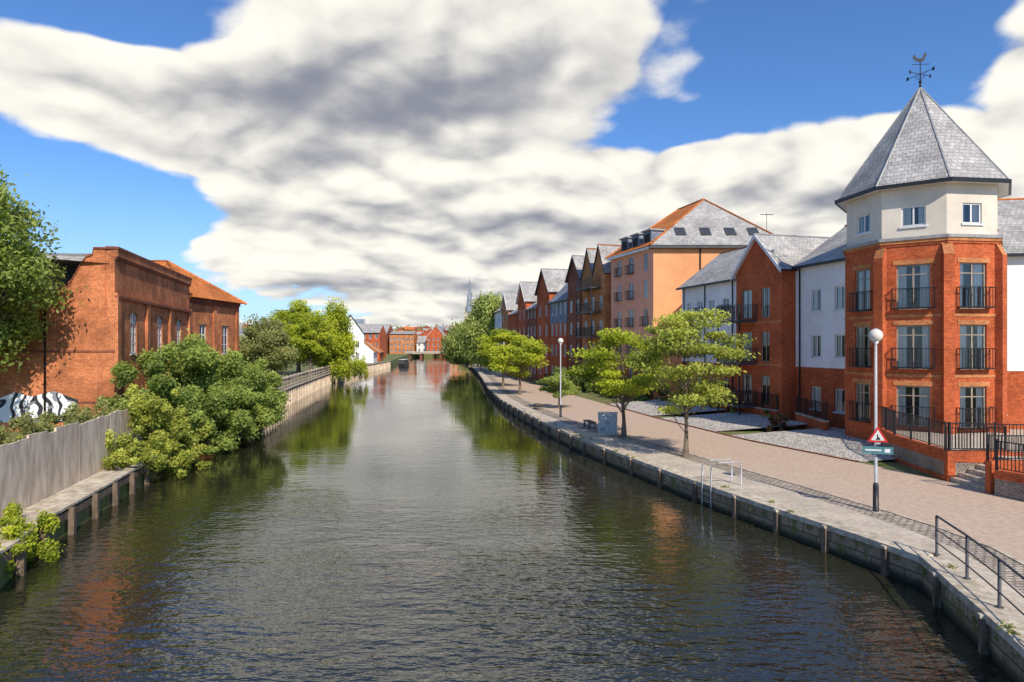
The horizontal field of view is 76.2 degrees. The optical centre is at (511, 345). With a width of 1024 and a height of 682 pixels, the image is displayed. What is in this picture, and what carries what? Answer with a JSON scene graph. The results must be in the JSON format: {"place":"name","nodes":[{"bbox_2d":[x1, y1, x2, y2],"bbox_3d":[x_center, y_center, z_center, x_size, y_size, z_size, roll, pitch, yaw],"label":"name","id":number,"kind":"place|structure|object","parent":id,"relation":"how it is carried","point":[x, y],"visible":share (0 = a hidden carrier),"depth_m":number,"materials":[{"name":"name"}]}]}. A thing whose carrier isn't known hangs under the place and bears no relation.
{"place":"outdoors","nodes":[
{"label":"outdoors","id":0,"kind":"place"},
{"bbox_2d":[386,325,392,353],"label":"walls","id":1,"kind":"structure","parent":0,"point":[390,330],"depth_m":355.69,"materials":[{"name":"brown brick"}]},
{"bbox_2d":[383,324,392,333],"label":"roof","id":2,"kind":"structure","parent":1,"relation":"on","point":[386,326],"depth_m":357.49,"materials":[{"name":"stone"}]},
{"bbox_2d":[417,336,426,350],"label":"house","id":3,"kind":"structure","parent":0,"point":[421,343],"depth_m":356.09,"materials":[{"name":"white paint"}]},
{"bbox_2d":[0,357,1014,681],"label":"river water","id":4,"kind":"structure","parent":0,"point":[432,519],"depth_m":17.84,"materials":[{"name":"black liquid"}]},
{"bbox_2d":[398,359,408,366],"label":"moored river boat","id":5,"kind":"object","parent":4,"relation":"on","point":[403,362],"visible":0.99,"depth_m":196.62,"materials":[{"name":"black paint"}]},
{"bbox_2d":[625,480,976,649],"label":"floating leaves","id":6,"kind":"object","parent":4,"relation":"on","point":[807,574],"visible":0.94,"depth_m":19.08,"materials":[{"name":"plant"}]},
{"bbox_2d":[0,354,1023,587],"bbox_3d":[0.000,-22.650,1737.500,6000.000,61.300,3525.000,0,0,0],"label":"ground","id":7,"kind":"structure","parent":0,"point":[83,515],"depth_m":32.88,"materials":[{"name":"green plant"}]},
{"bbox_2d":[0,499,64,579],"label":"riverside shrubs","id":8,"kind":"object","parent":7,"relation":"on","point":[49,550],"visible":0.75,"depth_m":19.03,"materials":[{"name":"green plant"}]},
{"bbox_2d":[0,165,86,372],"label":"broadleaf tree","id":9,"kind":"object","parent":7,"relation":"on","point":[25,269],"visible":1,"depth_m":32.86,"materials":[{"name":"green plant"}]},
{"bbox_2d":[0,395,119,444],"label":"fence top weeds","id":10,"kind":"object","parent":7,"relation":"on","point":[27,425],"visible":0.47,"depth_m":27.36,"materials":[{"name":"green plant"}]},
{"bbox_2d":[0,408,142,517],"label":"concrete panel fence","id":11,"kind":"object","parent":7,"relation":"on","point":[36,467],"visible":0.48,"depth_m":23.86,"materials":[{"name":"grey concrete"}]},
{"bbox_2d":[0,457,154,576],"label":"timber landing","id":12,"kind":"object","parent":7,"relation":"on","point":[69,497],"visible":0.62,"depth_m":23.57,"materials":[{"name":"wood"}]},
{"bbox_2d":[16,434,153,446],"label":"weed bank","id":13,"kind":"structure","parent":7,"relation":"on","point":[146,436],"depth_m":33.61,"materials":[{"name":"green plant"}]},
{"bbox_2d":[0,246,191,431],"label":"brick warehouse","id":14,"kind":"structure","parent":7,"relation":"on","point":[130,306],"depth_m":35.93,"materials":[{"name":"orange brick"}]},
{"bbox_2d":[130,313,179,353],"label":"window frames","id":15,"kind":"structure","parent":14,"relation":"in","point":[132,314],"depth_m":39.77,"materials":[{"name":"white paint"}]},
{"bbox_2d":[101,383,213,482],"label":"riverside shrubs","id":16,"kind":"object","parent":7,"relation":"on","point":[153,407],"visible":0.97,"depth_m":31.70,"materials":[{"name":"green plant"}]},
{"bbox_2d":[101,328,290,454],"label":"riverside shrubs","id":17,"kind":"object","parent":7,"relation":"on","point":[229,393],"visible":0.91,"depth_m":39.39,"materials":[{"name":"green plant"}]},
{"bbox_2d":[151,260,246,356],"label":"hip roofed brick warehouse","id":18,"kind":"structure","parent":7,"relation":"on","point":[215,312],"depth_m":58.66,"materials":[{"name":"orange brick"}]},
{"bbox_2d":[200,324,226,353],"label":"window frames","id":19,"kind":"structure","parent":18,"relation":"in","point":[201,334],"depth_m":60.42,"materials":[{"name":"white paint"}]},
{"bbox_2d":[239,313,301,375],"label":"olive tree","id":20,"kind":"object","parent":7,"relation":"on","point":[269,339],"visible":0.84,"depth_m":84.18,"materials":[{"name":"green plant"}]},
{"bbox_2d":[264,299,339,373],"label":"broadleaf tree","id":21,"kind":"object","parent":7,"relation":"on","point":[299,308],"visible":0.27,"depth_m":102.67,"materials":[{"name":"green plant"}]},
{"bbox_2d":[286,308,333,375],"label":"broadleaf tree","id":22,"kind":"object","parent":7,"relation":"on","point":[302,328],"visible":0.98,"depth_m":98.08,"materials":[{"name":"green plant"}]},
{"bbox_2d":[312,296,357,372],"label":"weeping willow","id":23,"kind":"object","parent":7,"relation":"on","point":[340,320],"visible":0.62,"depth_m":110.83,"materials":[{"name":"green plant"}]},
{"bbox_2d":[280,361,390,409],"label":"timber piled quay","id":24,"kind":"structure","parent":7,"relation":"on","point":[298,391],"depth_m":88.33,"materials":[{"name":"wood"}]},
{"bbox_2d":[277,364,335,389],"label":"post and rail fence","id":25,"kind":"object","parent":24,"relation":"on","point":[301,377],"visible":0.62,"depth_m":80.53,"materials":[{"name":"wood"}]},
{"bbox_2d":[242,323,437,335],"bbox_3d":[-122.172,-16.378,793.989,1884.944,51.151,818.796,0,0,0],"label":"distant trees","id":26,"kind":"object","parent":7,"relation":"on","point":[396,329],"visible":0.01,"depth_m":711.07,"materials":[{"name":"green plant"}]},
{"bbox_2d":[317,352,369,382],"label":"willow hanging branches","id":27,"kind":"object","parent":7,"relation":"on","point":[360,367],"visible":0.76,"depth_m":108.39,"materials":[{"name":"green plant"}]},
{"bbox_2d":[326,319,365,323],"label":"white riverside flats","id":28,"kind":"structure","parent":7,"relation":"on","point":[361,321],"depth_m":265.14,"materials":[{"name":"tile"}]},
{"bbox_2d":[239,323,455,338],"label":"distant town","id":29,"kind":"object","parent":7,"relation":"on","point":[425,330],"visible":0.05,"depth_m":673.96,"materials":[{"name":"brown brick"}]},
{"bbox_2d":[348,316,363,360],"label":"walls","id":30,"kind":"structure","parent":7,"relation":"on","point":[358,332],"depth_m":169.58,"materials":[{"name":"white paint"}]},
{"bbox_2d":[364,340,378,362],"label":"red roofed cottage","id":31,"kind":"structure","parent":7,"relation":"on","point":[370,353],"depth_m":171.94,"materials":[{"name":"white paint"}]},
{"bbox_2d":[361,324,385,357],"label":"brick riverside flats","id":32,"kind":"structure","parent":7,"relation":"on","point":[375,334],"depth_m":234.05,"materials":[{"name":"red brick"}]},
{"bbox_2d":[366,341,383,360],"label":"red roofed cottage","id":33,"kind":"structure","parent":7,"relation":"on","point":[380,355],"depth_m":193.62,"materials":[{"name":"brick"}]},
{"bbox_2d":[390,331,417,353],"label":"orange brick flats","id":34,"kind":"structure","parent":7,"relation":"on","point":[401,342],"depth_m":352.00,"materials":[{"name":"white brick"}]},
{"bbox_2d":[391,338,412,351],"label":"window frames","id":35,"kind":"structure","parent":34,"relation":"in","point":[396,338],"depth_m":352.12,"materials":[{"name":"white paint"}]},
{"bbox_2d":[405,351,445,357],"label":"road bridge","id":36,"kind":"structure","parent":7,"relation":"on","point":[421,353],"depth_m":329.27,"materials":[{"name":"concrete"}]},
{"bbox_2d":[427,326,444,350],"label":"walls","id":37,"kind":"structure","parent":7,"relation":"on","point":[435,333],"depth_m":352.00,"materials":[{"name":"red brick"}]},
{"bbox_2d":[426,326,445,337],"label":"roof","id":38,"kind":"structure","parent":37,"relation":"on","point":[440,329],"depth_m":356.06,"materials":[{"name":"stone"}]},
{"bbox_2d":[438,318,478,369],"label":"willow tree","id":39,"kind":"object","parent":7,"relation":"on","point":[454,354],"visible":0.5,"depth_m":162.46,"materials":[{"name":"green plant"}]},
{"bbox_2d":[464,278,472,322],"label":"cathedral spire","id":40,"kind":"structure","parent":7,"relation":"on","point":[467,308],"depth_m":597.92,"materials":[{"name":"stone"}]},
{"bbox_2d":[453,287,501,370],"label":"willow tree","id":41,"kind":"object","parent":7,"relation":"on","point":[479,321],"visible":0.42,"depth_m":139.52,"materials":[{"name":"green plant"}]},
{"bbox_2d":[492,308,501,373],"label":"white townhouse","id":42,"kind":"structure","parent":7,"relation":"on","point":[498,319],"depth_m":132.57,"materials":[{"name":"paint"}]},
{"bbox_2d":[500,292,517,374],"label":"brick gabled townhouse","id":43,"kind":"structure","parent":7,"relation":"on","point":[508,305],"depth_m":123.85,"materials":[{"name":"white brick"}]},
{"bbox_2d":[515,281,536,378],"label":"brick gabled townhouse","id":44,"kind":"structure","parent":7,"relation":"on","point":[526,298],"depth_m":110.42,"materials":[{"name":"white paint"}]},
{"bbox_2d":[524,301,536,380],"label":"brick terrace","id":45,"kind":"structure","parent":7,"relation":"on","point":[532,320],"depth_m":104.48,"materials":[{"name":"red brick"}]},
{"bbox_2d":[528,308,534,373],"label":"window frames","id":46,"kind":"structure","parent":45,"relation":"in","point":[534,308],"depth_m":103.76,"materials":[{"name":"white paint"}]},
{"bbox_2d":[534,268,567,380],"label":"brick gabled apartments","id":47,"kind":"structure","parent":7,"relation":"on","point":[551,283],"depth_m":98.45,"materials":[{"name":"red brick"}]},
{"bbox_2d":[539,305,546,373],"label":"window frames","id":48,"kind":"structure","parent":47,"relation":"in","point":[546,305],"depth_m":100.59,"materials":[{"name":"white paint"}]},
{"bbox_2d":[547,283,567,375],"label":"slate hung apartments","id":49,"kind":"structure","parent":7,"relation":"on","point":[558,301],"depth_m":92.52,"materials":[{"name":"grey brick"}]},
{"bbox_2d":[552,302,565,370],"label":"window frames","id":50,"kind":"structure","parent":49,"relation":"in","point":[564,302],"depth_m":90.56,"materials":[{"name":"white paint"}]},
{"bbox_2d":[565,255,584,377],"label":"dark gabled apartments","id":51,"kind":"structure","parent":7,"relation":"on","point":[574,272],"depth_m":86.96,"materials":[{"name":"brown brick"}]},
{"bbox_2d":[570,300,578,372],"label":"window frames","id":52,"kind":"structure","parent":51,"relation":"in","point":[577,300],"depth_m":87.91,"materials":[{"name":"white paint"}]},
{"bbox_2d":[575,244,620,390],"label":"balconied brick apartments","id":53,"kind":"structure","parent":7,"relation":"on","point":[595,286],"depth_m":79.66,"materials":[{"name":"brown brick"}]},
{"bbox_2d":[585,296,601,369],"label":"window frames","id":54,"kind":"structure","parent":53,"relation":"in","point":[600,296],"depth_m":81.08,"materials":[{"name":"white paint"}]},
{"bbox_2d":[544,371,680,401],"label":"dark shrubs","id":55,"kind":"object","parent":7,"relation":"on","point":[578,381],"visible":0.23,"depth_m":75.23,"materials":[{"name":"green plant"}]},
{"bbox_2d":[611,399,726,415],"bbox_3d":[13.061,5.330,56.750,5.982,0.500,11.725,0,0,-10],"label":"gravel bed","id":56,"kind":"object","parent":7,"relation":"on","point":[646,407],"visible":0.6,"depth_m":56.56,"materials":[{"name":"grey gravel"}]},
{"bbox_2d":[605,198,772,399],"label":"orange apartment block","id":57,"kind":"structure","parent":7,"relation":"on","point":[655,266],"depth_m":68.49,"materials":[{"name":"orange paint"}]},
{"bbox_2d":[618,253,647,378],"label":"window frames","id":58,"kind":"structure","parent":57,"relation":"in","point":[644,253],"depth_m":71.78,"materials":[{"name":"white paint"}]},
{"bbox_2d":[676,246,746,411],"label":"white gabled apartments","id":59,"kind":"structure","parent":7,"relation":"on","point":[710,285],"depth_m":57.07,"materials":[{"name":"white paint"}]},
{"bbox_2d":[687,298,728,387],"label":"window frames","id":60,"kind":"structure","parent":59,"relation":"in","point":[726,298],"depth_m":56.62,"materials":[{"name":"white paint"}]},
{"bbox_2d":[701,459,741,507],"bbox_3d":[8.381,5.710,26.122,1.456,2.179,0.660,0,0,-18],"label":"river access ladder","id":61,"kind":"object","parent":7,"relation":"on","point":[710,495],"visible":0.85,"depth_m":26.03,"materials":[{"name":"metal"}]},
{"bbox_2d":[662,412,805,430],"bbox_3d":[15.346,5.330,46.100,6.218,0.500,9.460,0,0,-13],"label":"gravel bed","id":62,"kind":"object","parent":7,"relation":"on","point":[726,421],"visible":0.84,"depth_m":45.80,"materials":[{"name":"grey gravel"}]},
{"bbox_2d":[766,413,789,431],"bbox_3d":[17.330,5.056,42.114,2.159,1.236,1.208,0,0,-43],"label":"russet phormium","id":63,"kind":"object","parent":62,"relation":"on","point":[780,418],"visible":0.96,"depth_m":41.86,"materials":[{"name":"brown plant"}]},
{"bbox_2d":[698,395,770,416],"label":"shrubs","id":64,"kind":"object","parent":7,"relation":"on","point":[733,409],"visible":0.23,"depth_m":49.97,"materials":[{"name":"green plant"}]},
{"bbox_2d":[716,304,756,414],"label":"balconies","id":65,"kind":"structure","parent":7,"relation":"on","point":[739,405],"depth_m":48.42,"materials":[{"name":"grey paint"}]},
{"bbox_2d":[474,364,1023,593],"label":"cobble strip","id":66,"kind":"object","parent":7,"relation":"on","point":[990,561],"visible":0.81,"depth_m":22.64,"materials":[{"name":"grey stone"}]},
{"bbox_2d":[469,328,519,386],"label":"street tree","id":67,"kind":"object","parent":66,"relation":"on","point":[499,335],"visible":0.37,"depth_m":87.11,"materials":[{"name":"green plant"}]},
{"bbox_2d":[534,403,542,409],"bbox_3d":[2.300,5.365,57.000,0.500,0.470,1.600,0,0,-10],"label":"park bench","id":68,"kind":"object","parent":66,"relation":"on","point":[538,404],"visible":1,"depth_m":56.50,"materials":[{"name":"brown wood"}]},
{"bbox_2d":[558,338,562,417],"bbox_3d":[3.750,2.515,50.400,0.440,6.170,0.440,0,0,0],"label":"street lamp","id":69,"kind":"object","parent":66,"relation":"on","point":[560,341],"visible":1,"depth_m":50.35,"materials":[{"name":"white metal"}]},
{"bbox_2d":[583,420,596,428],"bbox_3d":[5.250,5.365,44.200,0.500,0.470,1.600,0,0,-10],"label":"park bench","id":70,"kind":"object","parent":66,"relation":"on","point":[591,422],"visible":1,"depth_m":43.60,"materials":[{"name":"brown wood"}]},
{"bbox_2d":[597,412,617,434],"bbox_3d":[6.000,4.900,40.900,1.250,1.400,0.620,0,0,14],"label":"utility cabinet","id":71,"kind":"object","parent":66,"relation":"on","point":[607,423],"visible":1,"depth_m":40.64,"materials":[{"name":"metal"}]},
{"bbox_2d":[565,327,667,437],"bbox_3d":[6.464,2.229,39.985,6.742,6.749,6.732,0,0,0],"label":"street tree","id":72,"kind":"object","parent":66,"relation":"on","point":[611,383],"visible":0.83,"depth_m":39.18,"materials":[{"name":"green plant"}]},
{"bbox_2d":[614,308,761,456],"bbox_3d":[8.764,1.871,32.721,6.919,7.466,5.780,0,0,0],"label":"street tree","id":73,"kind":"object","parent":66,"relation":"on","point":[683,332],"visible":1,"depth_m":31.93,"materials":[{"name":"green plant"}]},
{"bbox_2d":[868,328,882,512],"bbox_3d":[12.200,2.515,21.900,0.440,6.170,0.440,0,0,0],"label":"street lamp","id":74,"kind":"object","parent":66,"relation":"on","point":[875,335],"visible":1,"depth_m":21.86,"materials":[{"name":"white metal"}]},
{"bbox_2d":[863,426,892,454],"bbox_3d":[12.197,3.155,21.793,0.900,0.930,0.135,0,0,19],"label":"warning sign","id":75,"kind":"object","parent":74,"relation":"attached to","point":[877,436],"visible":1,"depth_m":21.74,"materials":[{"name":"metal"}]},
{"bbox_2d":[476,364,1023,561],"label":"footpath","id":76,"kind":"structure","parent":7,"relation":"on","point":[993,520],"depth_m":27.80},
{"bbox_2d":[485,335,550,394],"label":"street tree","id":77,"kind":"object","parent":76,"relation":"on","point":[527,351],"visible":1,"depth_m":72.96,"materials":[{"name":"green plant"}]},
{"bbox_2d":[535,366,581,407],"bbox_3d":[4.163,3.733,57.740,4.230,3.734,4.550,0,0,0],"label":"street tree","id":78,"kind":"object","parent":76,"relation":"on","point":[553,386],"visible":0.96,"depth_m":57.28,"materials":[{"name":"green plant"}]},
{"bbox_2d":[608,404,856,460],"bbox_3d":[12.325,5.550,46.487,1.155,0.001,31.782,0,0,-14],"label":"bed edging","id":79,"kind":"object","parent":76,"relation":"on","point":[739,437],"visible":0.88,"depth_m":38.85,"materials":[{"name":"brown brick"}]},
{"bbox_2d":[479,366,1023,564],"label":"kerb edging","id":80,"kind":"object","parent":76,"relation":"on","point":[1008,555],"visible":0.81,"depth_m":23.27,"materials":[{"name":"stone"}]},
{"bbox_2d":[681,384,828,430],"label":"wall and railings","id":81,"kind":"structure","parent":7,"relation":"on","point":[812,422],"depth_m":43.82,"materials":[{"name":"black brick"}]},
{"bbox_2d":[493,394,1023,681],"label":"masonry","id":82,"kind":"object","parent":7,"relation":"on","point":[1006,656],"visible":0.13,"depth_m":19.86,"materials":[{"name":"grey stone"}]},
{"bbox_2d":[469,367,988,655],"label":"timber fenders","id":83,"kind":"object","parent":82,"relation":"attached to","point":[983,637],"visible":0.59,"depth_m":20.20,"materials":[{"name":"wood"}]},
{"bbox_2d":[472,365,1023,657],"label":"coping","id":84,"kind":"object","parent":82,"relation":"on","point":[976,597],"visible":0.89,"depth_m":18.64,"materials":[{"name":"stone"}]},
{"bbox_2d":[933,515,1023,615],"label":"quayside railing","id":85,"kind":"object","parent":84,"relation":"on","point":[967,567],"visible":0.97,"depth_m":14.87,"materials":[{"name":"black metal"}]},
{"bbox_2d":[736,240,795,420],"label":"walls","id":86,"kind":"structure","parent":7,"relation":"on","point":[758,271],"depth_m":46.72,"materials":[{"name":"red brick"}]},
{"bbox_2d":[743,287,769,405],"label":"window frames","id":87,"kind":"structure","parent":86,"relation":"attached to","point":[762,342],"depth_m":47.98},
{"bbox_2d":[744,288,769,402],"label":"curtains","id":88,"kind":"object","parent":87,"relation":"attached to","point":[764,334],"visible":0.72,"depth_m":49.46,"materials":[{"name":"fabric"}]},
{"bbox_2d":[736,320,781,366],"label":"string courses","id":89,"kind":"object","parent":86,"relation":"attached to","point":[776,321],"visible":0.68,"depth_m":47.43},
{"bbox_2d":[749,288,769,404],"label":"rooms","id":90,"kind":"object","parent":86,"relation":"attached to","point":[768,387],"visible":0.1,"depth_m":47.86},
{"bbox_2d":[730,233,829,280],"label":"roof","id":91,"kind":"structure","parent":86,"relation":"on","point":[785,252],"depth_m":47.98,"materials":[{"name":"tile"}]},
{"bbox_2d":[524,411,1020,640],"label":"quay weeds","id":92,"kind":"object","parent":7,"relation":"on","point":[1012,631],"visible":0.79,"depth_m":14.12,"materials":[{"name":"green plant"}]},
{"bbox_2d":[732,427,895,461],"bbox_3d":[17.882,5.330,35.846,6.256,0.500,11.249,0,0,-15],"label":"gravel bed","id":93,"kind":"object","parent":7,"relation":"on","point":[834,441],"visible":0.66,"depth_m":36.46,"materials":[{"name":"grey gravel"}]},
{"bbox_2d":[791,225,846,428],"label":"white riverside apartments","id":94,"kind":"structure","parent":7,"relation":"on","point":[820,323],"depth_m":43.54,"materials":[{"name":"white paint"}]},
{"bbox_2d":[812,286,844,412],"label":"window frames","id":95,"kind":"structure","parent":94,"relation":"in","point":[841,335],"depth_m":43.80,"materials":[{"name":"white paint"}]},
{"bbox_2d":[835,53,1011,444],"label":"octagonal tower block","id":96,"kind":"structure","parent":7,"relation":"on","point":[923,191],"depth_m":33.81,"materials":[{"name":"red brick"}]},
{"bbox_2d":[856,203,984,426],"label":"window frames","id":97,"kind":"structure","parent":96,"relation":"in","point":[971,273],"depth_m":33.68,"materials":[{"name":"paint"}]},
{"bbox_2d":[879,406,1023,501],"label":"entrance terrace","id":98,"kind":"structure","parent":7,"relation":"on","point":[991,462],"depth_m":26.91,"materials":[{"name":"red brick"}]},
{"bbox_2d":[998,198,1023,428],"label":"white rendered apartments","id":99,"kind":"structure","parent":7,"relation":"on","point":[1011,219],"depth_m":38.02,"materials":[{"name":"white paint"}]},
{"bbox_2d":[506,308,517,376],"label":"brick terrace","id":100,"kind":"structure","parent":0,"point":[513,320],"depth_m":117.17,"materials":[{"name":"red brick"}]},
{"bbox_2d":[0,0,1023,327],"label":"sky","id":101,"kind":"structure","parent":0,"point":[380,157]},
{"bbox_2d":[474,366,1023,617],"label":"quay paving","id":102,"kind":"structure","parent":0,"point":[822,509],"depth_m":22.79,"materials":[{"name":"grey stone"}]}
]}

